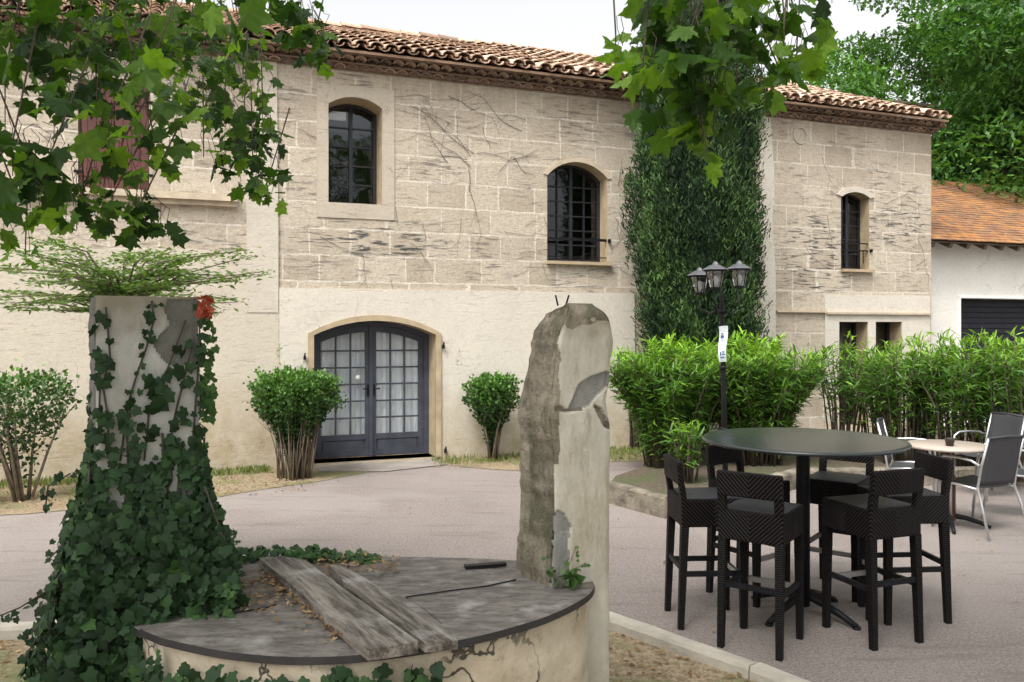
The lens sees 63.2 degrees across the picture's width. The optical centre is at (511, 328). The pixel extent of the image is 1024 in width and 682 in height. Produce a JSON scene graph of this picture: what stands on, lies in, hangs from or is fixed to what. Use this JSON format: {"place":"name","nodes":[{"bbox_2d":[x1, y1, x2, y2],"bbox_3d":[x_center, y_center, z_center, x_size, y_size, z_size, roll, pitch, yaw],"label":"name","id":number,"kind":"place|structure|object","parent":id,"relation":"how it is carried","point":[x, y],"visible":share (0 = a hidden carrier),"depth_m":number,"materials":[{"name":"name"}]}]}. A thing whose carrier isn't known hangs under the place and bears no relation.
{"place":"outdoors","nodes":[
{"label":"outdoors","id":0,"kind":"place"},
{"bbox_2d":[0,463,272,488],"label":"grass","id":1,"kind":"structure","parent":0,"point":[246,470],"depth_m":10.13,"materials":[{"name":"green plant"}]},
{"bbox_2d":[0,420,1023,681],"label":"ground","id":2,"kind":"structure","parent":0,"point":[406,514],"depth_m":6.56,"materials":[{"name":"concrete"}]},
{"bbox_2d":[0,466,369,514],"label":"soil bed","id":3,"kind":"object","parent":2,"relation":"on","point":[18,507],"visible":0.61,"depth_m":9.37,"materials":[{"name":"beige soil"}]},
{"bbox_2d":[0,436,9,465],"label":"open shrub","id":4,"kind":"object","parent":3,"relation":"on","point":[8,458],"visible":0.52,"depth_m":8.59,"materials":[{"name":"green plant"}]},
{"bbox_2d":[0,358,87,501],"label":"open shrub","id":5,"kind":"object","parent":3,"relation":"on","point":[14,477],"visible":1,"depth_m":8.60,"materials":[{"name":"green plant"}]},
{"bbox_2d":[275,343,284,480],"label":"sprig","id":6,"kind":"object","parent":3,"relation":"on","point":[280,433],"visible":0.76,"depth_m":9.79,"materials":[{"name":"green plant"}]},
{"bbox_2d":[243,362,348,480],"bbox_3d":[-2.590,1.117,9.947,1.162,1.442,1.223,0,0,28],"label":"clipped shrub","id":7,"kind":"object","parent":3,"relation":"on","point":[293,406],"visible":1,"depth_m":9.76,"materials":[{"name":"green plant"}]},
{"bbox_2d":[0,630,754,681],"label":"well bed","id":8,"kind":"object","parent":2,"relation":"on","point":[674,668],"depth_m":4.37,"materials":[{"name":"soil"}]},
{"bbox_2d":[0,0,343,269],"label":"plane tree","id":9,"kind":"object","parent":8,"relation":"on","point":[149,56],"visible":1,"depth_m":3.06,"materials":[{"name":"green plant"}]},
{"bbox_2d":[88,295,612,681],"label":"stone well","id":10,"kind":"object","parent":8,"relation":"on","point":[563,421],"visible":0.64,"depth_m":3.38,"materials":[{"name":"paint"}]},
{"bbox_2d":[0,236,274,316],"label":"feathery shrub","id":11,"kind":"object","parent":10,"relation":"on","point":[96,282],"visible":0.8,"depth_m":5.48,"materials":[{"name":"green plant"}]},
{"bbox_2d":[0,295,445,681],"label":"ivy plant","id":12,"kind":"object","parent":10,"relation":"attached to","point":[150,552],"visible":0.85,"depth_m":3.01,"materials":[{"name":"green plant"}]},
{"bbox_2d":[133,556,594,664],"bbox_3d":[-0.610,1.062,3.266,1.895,0.044,1.219,0,0,0],"label":"well cover","id":13,"kind":"object","parent":10,"relation":"on","point":[464,602],"visible":0.69,"depth_m":3.07,"materials":[{"name":"grey wood"}]},
{"bbox_2d":[231,551,399,643],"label":"dry leaves","id":14,"kind":"object","parent":13,"relation":"on","point":[280,588],"visible":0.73,"depth_m":3.31,"materials":[{"name":"brown plant"}]},
{"bbox_2d":[259,556,417,660],"bbox_3d":[-0.708,1.027,3.169,0.163,0.038,1.265,0,0,-32],"label":"wooden plank","id":15,"kind":"object","parent":13,"relation":"on","point":[369,632],"visible":1,"depth_m":2.97,"materials":[{"name":"grey wood"}]},
{"bbox_2d":[328,564,457,652],"bbox_3d":[-0.493,1.031,3.139,0.112,0.030,1.061,0,0,-31],"label":"wooden plank","id":16,"kind":"object","parent":13,"relation":"on","point":[427,635],"visible":0.93,"depth_m":2.98,"materials":[{"name":"grey wood"}]},
{"bbox_2d":[541,546,590,590],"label":"weed plant","id":17,"kind":"object","parent":13,"relation":"on","point":[574,577],"visible":1,"depth_m":3.34,"materials":[{"name":"green plant"}]},
{"bbox_2d":[314,459,446,470],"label":"doorstep paving","id":18,"kind":"structure","parent":2,"relation":"on","point":[388,466],"depth_m":10.76,"materials":[{"name":"stone"}]},
{"bbox_2d":[0,611,810,681],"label":"well kerb","id":19,"kind":"structure","parent":2,"relation":"on","point":[728,662],"depth_m":4.49,"materials":[{"name":"stone"}]},
{"bbox_2d":[0,0,952,482],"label":"stone farmhouse","id":20,"kind":"object","parent":2,"relation":"on","point":[406,356],"visible":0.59,"depth_m":11.53,"materials":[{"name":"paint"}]},
{"bbox_2d":[316,325,368,457],"bbox_3d":[-2.310,0.850,11.352,0.743,1.800,0.203,0,0,-21],"label":"door","id":21,"kind":"structure","parent":20,"relation":"in","point":[345,432],"depth_m":11.39,"materials":[{"name":"grey wood"}]},
{"bbox_2d":[328,104,376,204],"bbox_3d":[-2.207,-2.354,11.374,0.706,1.404,0.055,0,0,-21],"label":"window","id":22,"kind":"structure","parent":20,"relation":"in","point":[374,117],"depth_m":11.38,"materials":[{"name":"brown wood"}]},
{"bbox_2d":[373,325,423,454],"bbox_3d":[-1.608,0.850,11.617,0.743,1.800,0.203,0,0,-21],"label":"door","id":23,"kind":"structure","parent":20,"relation":"in","point":[398,354],"depth_m":11.64,"materials":[{"name":"grey wood"}]},
{"bbox_2d":[150,89,930,414],"bbox_3d":[1.565,-0.812,12.377,12.967,5.015,0.010,0,0,-21],"label":"dead creeper","id":24,"kind":"object","parent":20,"relation":"attached to","point":[520,167],"visible":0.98,"depth_m":11.56,"materials":[{"name":"brown plant"}]},
{"bbox_2d":[547,165,612,265],"bbox_3d":[0.942,-1.675,12.268,1.029,1.501,0.370,0,0,-21],"label":"window","id":25,"kind":"structure","parent":20,"relation":"in","point":[569,261],"depth_m":12.38,"materials":[{"name":"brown wood"}]},
{"bbox_2d":[839,322,855,424],"bbox_3d":[5.622,0.770,14.216,0.607,1.755,0.050,0,0,-21],"label":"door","id":26,"kind":"structure","parent":20,"relation":"in","point":[853,323],"depth_m":14.29,"materials":[{"name":"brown wood"}]},
{"bbox_2d":[840,194,874,272],"bbox_3d":[5.754,-1.612,14.065,0.659,1.342,0.330,0,0,-21],"label":"window","id":27,"kind":"structure","parent":20,"relation":"in","point":[845,211],"depth_m":14.17,"materials":[{"name":"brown wood"}]},
{"bbox_2d":[876,322,889,364],"bbox_3d":[6.334,0.769,14.485,0.575,1.757,0.050,0,0,-21],"label":"window","id":28,"kind":"structure","parent":20,"relation":"in","point":[887,324],"depth_m":14.56,"materials":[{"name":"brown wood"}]},
{"bbox_2d":[22,463,1023,658],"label":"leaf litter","id":29,"kind":"object","parent":2,"relation":"on","point":[664,562],"visible":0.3,"depth_m":6.80,"materials":[{"name":"brown plant"}]},
{"bbox_2d":[431,448,645,469],"bbox_3d":[1.198,1.794,11.574,4.296,0.001,1.369,0,0,-21],"label":"soil bed","id":30,"kind":"object","parent":2,"relation":"on","point":[509,465],"visible":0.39,"depth_m":11.03,"materials":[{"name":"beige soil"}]},
{"bbox_2d":[458,369,523,461],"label":"clipped shrub","id":31,"kind":"object","parent":30,"relation":"on","point":[492,395],"visible":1,"depth_m":11.13,"materials":[{"name":"green plant"}]},
{"bbox_2d":[624,403,638,448],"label":"oleander shrub","id":32,"kind":"object","parent":30,"relation":"on","point":[632,444],"visible":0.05,"depth_m":12.28,"materials":[{"name":"green plant"}]},
{"bbox_2d":[610,444,709,461],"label":"grass","id":33,"kind":"structure","parent":30,"relation":"on","point":[626,448],"depth_m":11.74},
{"bbox_2d":[619,0,773,449],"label":"cypress tree","id":34,"kind":"object","parent":2,"relation":"on","point":[703,222],"visible":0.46,"depth_m":11.25,"materials":[{"name":"green plant"}]},
{"bbox_2d":[663,453,746,629],"bbox_3d":[1.187,1.300,5.149,0.427,1.001,0.370,0,0,-3],"label":"bar stool","id":35,"kind":"object","parent":2,"relation":"on","point":[687,508],"visible":0.76,"depth_m":4.98,"materials":[{"name":"black wicker"}]},
{"bbox_2d":[591,0,840,187],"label":"plane tree","id":36,"kind":"object","parent":2,"relation":"on","point":[691,104],"visible":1,"depth_m":2.64,"materials":[{"name":"green plant"}]},
{"bbox_2d":[687,260,751,531],"bbox_3d":[1.856,0.600,7.370,0.550,2.400,0.499,0,0,0],"label":"lamp post","id":37,"kind":"object","parent":2,"relation":"on","point":[718,280],"visible":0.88,"depth_m":7.38,"materials":[{"name":"black metal"}]},
{"bbox_2d":[718,326,727,361],"bbox_3d":[1.867,0.139,7.354,0.094,0.323,0.036,0,0,0],"label":"paper notice","id":38,"kind":"object","parent":37,"relation":"attached to","point":[723,335],"visible":1,"depth_m":7.36,"materials":[{"name":"white paper"}]},
{"bbox_2d":[705,445,789,607],"bbox_3d":[1.592,1.300,5.631,0.370,1.001,0.427,0,0,-38],"label":"bar stool","id":39,"kind":"object","parent":2,"relation":"on","point":[716,455],"visible":0.31,"depth_m":5.65,"materials":[{"name":"black wicker"}]},
{"bbox_2d":[716,470,803,661],"bbox_3d":[1.422,1.300,4.759,0.370,1.001,0.427,0,0,35],"label":"bar stool","id":40,"kind":"object","parent":2,"relation":"on","point":[761,511],"visible":1,"depth_m":4.64,"materials":[{"name":"black wicker"}]},
{"bbox_2d":[612,426,985,494],"bbox_3d":[6.005,1.700,10.726,10.806,0.001,5.204,0,0,-27],"label":"planting bed","id":41,"kind":"object","parent":2,"relation":"on","point":[650,478],"visible":0.08,"depth_m":9.94,"materials":[{"name":"grass"},{"name":"soil"},{"name":"stone"}]},
{"bbox_2d":[608,329,747,468],"bbox_3d":[1.959,0.845,10.312,1.809,1.719,1.856,0,0,0],"label":"oleander shrub","id":42,"kind":"object","parent":41,"relation":"on","point":[658,389],"visible":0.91,"depth_m":9.97,"materials":[{"name":"green plant"}]},
{"bbox_2d":[657,418,710,482],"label":"oleander shrub","id":43,"kind":"object","parent":41,"relation":"on","point":[686,446],"visible":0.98,"depth_m":9.12,"materials":[{"name":"green plant"}]},
{"bbox_2d":[694,325,837,466],"bbox_3d":[3.062,0.828,10.488,1.893,1.754,1.845,0,0,-30],"label":"oleander shrub","id":44,"kind":"object","parent":41,"relation":"on","point":[771,392],"visible":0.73,"depth_m":10.10,"materials":[{"name":"green plant"}]},
{"bbox_2d":[806,331,882,431],"bbox_3d":[4.435,0.859,10.969,0.976,1.685,1.013,0,0,-40],"label":"oleander shrub","id":45,"kind":"object","parent":41,"relation":"on","point":[838,381],"visible":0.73,"depth_m":10.96,"materials":[{"name":"green plant"}]},
{"bbox_2d":[840,338,909,433],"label":"oleander shrub","id":46,"kind":"object","parent":41,"relation":"on","point":[875,414],"visible":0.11,"depth_m":11.42,"materials":[{"name":"green plant"}]},
{"bbox_2d":[841,333,968,463],"bbox_3d":[4.902,0.866,10.497,1.411,1.675,1.294,0,0,-11],"label":"oleander shrub","id":47,"kind":"object","parent":41,"relation":"on","point":[888,379],"visible":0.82,"depth_m":10.28,"materials":[{"name":"green plant"}]},
{"bbox_2d":[890,330,963,454],"bbox_3d":[5.322,0.859,10.752,1.013,1.685,0.976,0,0,-34],"label":"oleander shrub","id":48,"kind":"object","parent":41,"relation":"on","point":[925,432],"visible":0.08,"depth_m":10.72,"materials":[{"name":"green plant"}]},
{"bbox_2d":[895,326,1018,466],"bbox_3d":[5.276,0.839,10.103,1.335,1.728,1.456,0,0,-13],"label":"oleander shrub","id":49,"kind":"object","parent":41,"relation":"on","point":[938,397],"visible":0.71,"depth_m":9.93,"materials":[{"name":"green plant"}]},
{"bbox_2d":[937,329,1023,463],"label":"oleander shrub","id":50,"kind":"object","parent":41,"relation":"on","point":[986,416],"visible":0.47,"depth_m":9.73,"materials":[{"name":"green plant"}]},
{"bbox_2d":[978,326,1023,481],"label":"oleander shrub","id":51,"kind":"object","parent":41,"relation":"on","point":[1015,406],"visible":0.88,"depth_m":9.20,"materials":[{"name":"green plant"}]},
{"bbox_2d":[995,326,1023,376],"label":"oleander shrub","id":52,"kind":"object","parent":41,"relation":"on","point":[1021,354],"visible":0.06,"depth_m":9.92,"materials":[{"name":"green plant"}]},
{"bbox_2d":[702,427,911,630],"bbox_3d":[1.840,1.250,5.260,1.244,1.104,1.244,0,0,0],"label":"bar table","id":53,"kind":"object","parent":2,"relation":"on","point":[803,445],"visible":0.93,"depth_m":5.21,"materials":[{"name":"black metal"}]},
{"bbox_2d":[609,466,1023,518],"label":"bed kerb","id":54,"kind":"structure","parent":2,"relation":"on","point":[645,501],"depth_m":8.39,"materials":[{"name":"beige stone"}]},
{"bbox_2d":[810,456,874,602],"bbox_3d":[2.248,1.300,5.731,0.370,1.001,0.427,0,0,38],"label":"bar stool","id":55,"kind":"object","parent":2,"relation":"on","point":[824,482],"visible":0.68,"depth_m":5.62,"materials":[{"name":"black wicker"}]},
{"bbox_2d":[822,468,924,650],"bbox_3d":[2.115,1.300,4.887,0.370,1.001,0.427,0,0,-20],"label":"bar stool","id":56,"kind":"object","parent":2,"relation":"on","point":[872,516],"visible":1,"depth_m":4.75,"materials":[{"name":"black wicker"}]},
{"bbox_2d":[764,0,1023,203],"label":"leafy tree","id":57,"kind":"object","parent":2,"relation":"on","point":[984,46],"visible":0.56,"depth_m":20.50,"materials":[{"name":"green plant"}]},
{"bbox_2d":[857,451,952,625],"bbox_3d":[2.463,1.300,5.231,0.427,1.001,0.370,0,0,-4],"label":"bar stool","id":58,"kind":"object","parent":2,"relation":"on","point":[934,507],"visible":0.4,"depth_m":5.06,"materials":[{"name":"black wicker"}]},
{"bbox_2d":[876,417,938,492],"bbox_3d":[3.967,1.360,8.357,0.592,0.887,0.523,0,0,30],"label":"cafe chair","id":59,"kind":"object","parent":2,"relation":"on","point":[882,430],"visible":0.5,"depth_m":8.48,"materials":[{"name":"metal"}]},
{"bbox_2d":[841,180,1023,425],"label":"annex building","id":60,"kind":"structure","parent":2,"relation":"on","point":[977,264],"depth_m":15.80,"materials":[{"name":"plaster"},{"name":"roof tile"},{"name":"metal"}]},
{"bbox_2d":[961,299,1023,416],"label":"garage door","id":61,"kind":"structure","parent":60,"relation":"in","point":[1002,316],"depth_m":16.02,"materials":[{"name":"grey metal"}]},
{"bbox_2d":[885,16,1004,174],"bbox_3d":[15.358,-4.410,30.708,12.077,12.445,14.148,0,0,43],"label":"leafy tree","id":62,"kind":"object","parent":2,"relation":"on","point":[926,89],"visible":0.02,"depth_m":28.14,"materials":[{"name":"green plant"}]},
{"bbox_2d":[908,439,991,533],"bbox_3d":[3.970,1.428,7.570,0.724,0.741,0.724,0,0,0],"label":"cafe table","id":63,"kind":"object","parent":2,"relation":"on","point":[939,446],"visible":0.62,"depth_m":7.50,"materials":[{"name":"metal"}]},
{"bbox_2d":[944,438,954,445],"bbox_3d":[3.933,1.023,7.475,0.092,0.070,0.092,0,0,0],"label":"pot","id":64,"kind":"object","parent":63,"relation":"on","point":[949,441],"visible":1,"depth_m":7.45,"materials":[{"name":"brown ceramic"}]},
{"bbox_2d":[931,435,1023,540],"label":"cafe chair","id":65,"kind":"object","parent":2,"relation":"on","point":[999,464],"visible":0.88,"depth_m":7.19,"materials":[{"name":"metal"}]},
{"bbox_2d":[953,412,1023,501],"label":"cafe chair","id":66,"kind":"object","parent":2,"relation":"on","point":[1002,423],"visible":0.49,"depth_m":9.06,"materials":[{"name":"metal"}]},
{"bbox_2d":[972,443,1023,518],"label":"cafe chair","id":67,"kind":"object","parent":2,"relation":"on","point":[1020,472],"visible":0.16,"depth_m":7.85,"materials":[{"name":"metal"}]},
{"bbox_2d":[431,443,640,465],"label":"grass","id":68,"kind":"structure","parent":0,"point":[485,457],"depth_m":11.29,"materials":[{"name":"green plant"}]},
{"bbox_2d":[177,0,1013,138],"label":"sky","id":69,"kind":"structure","parent":0,"point":[576,26],"materials":[{"name":"white"}]}
]}

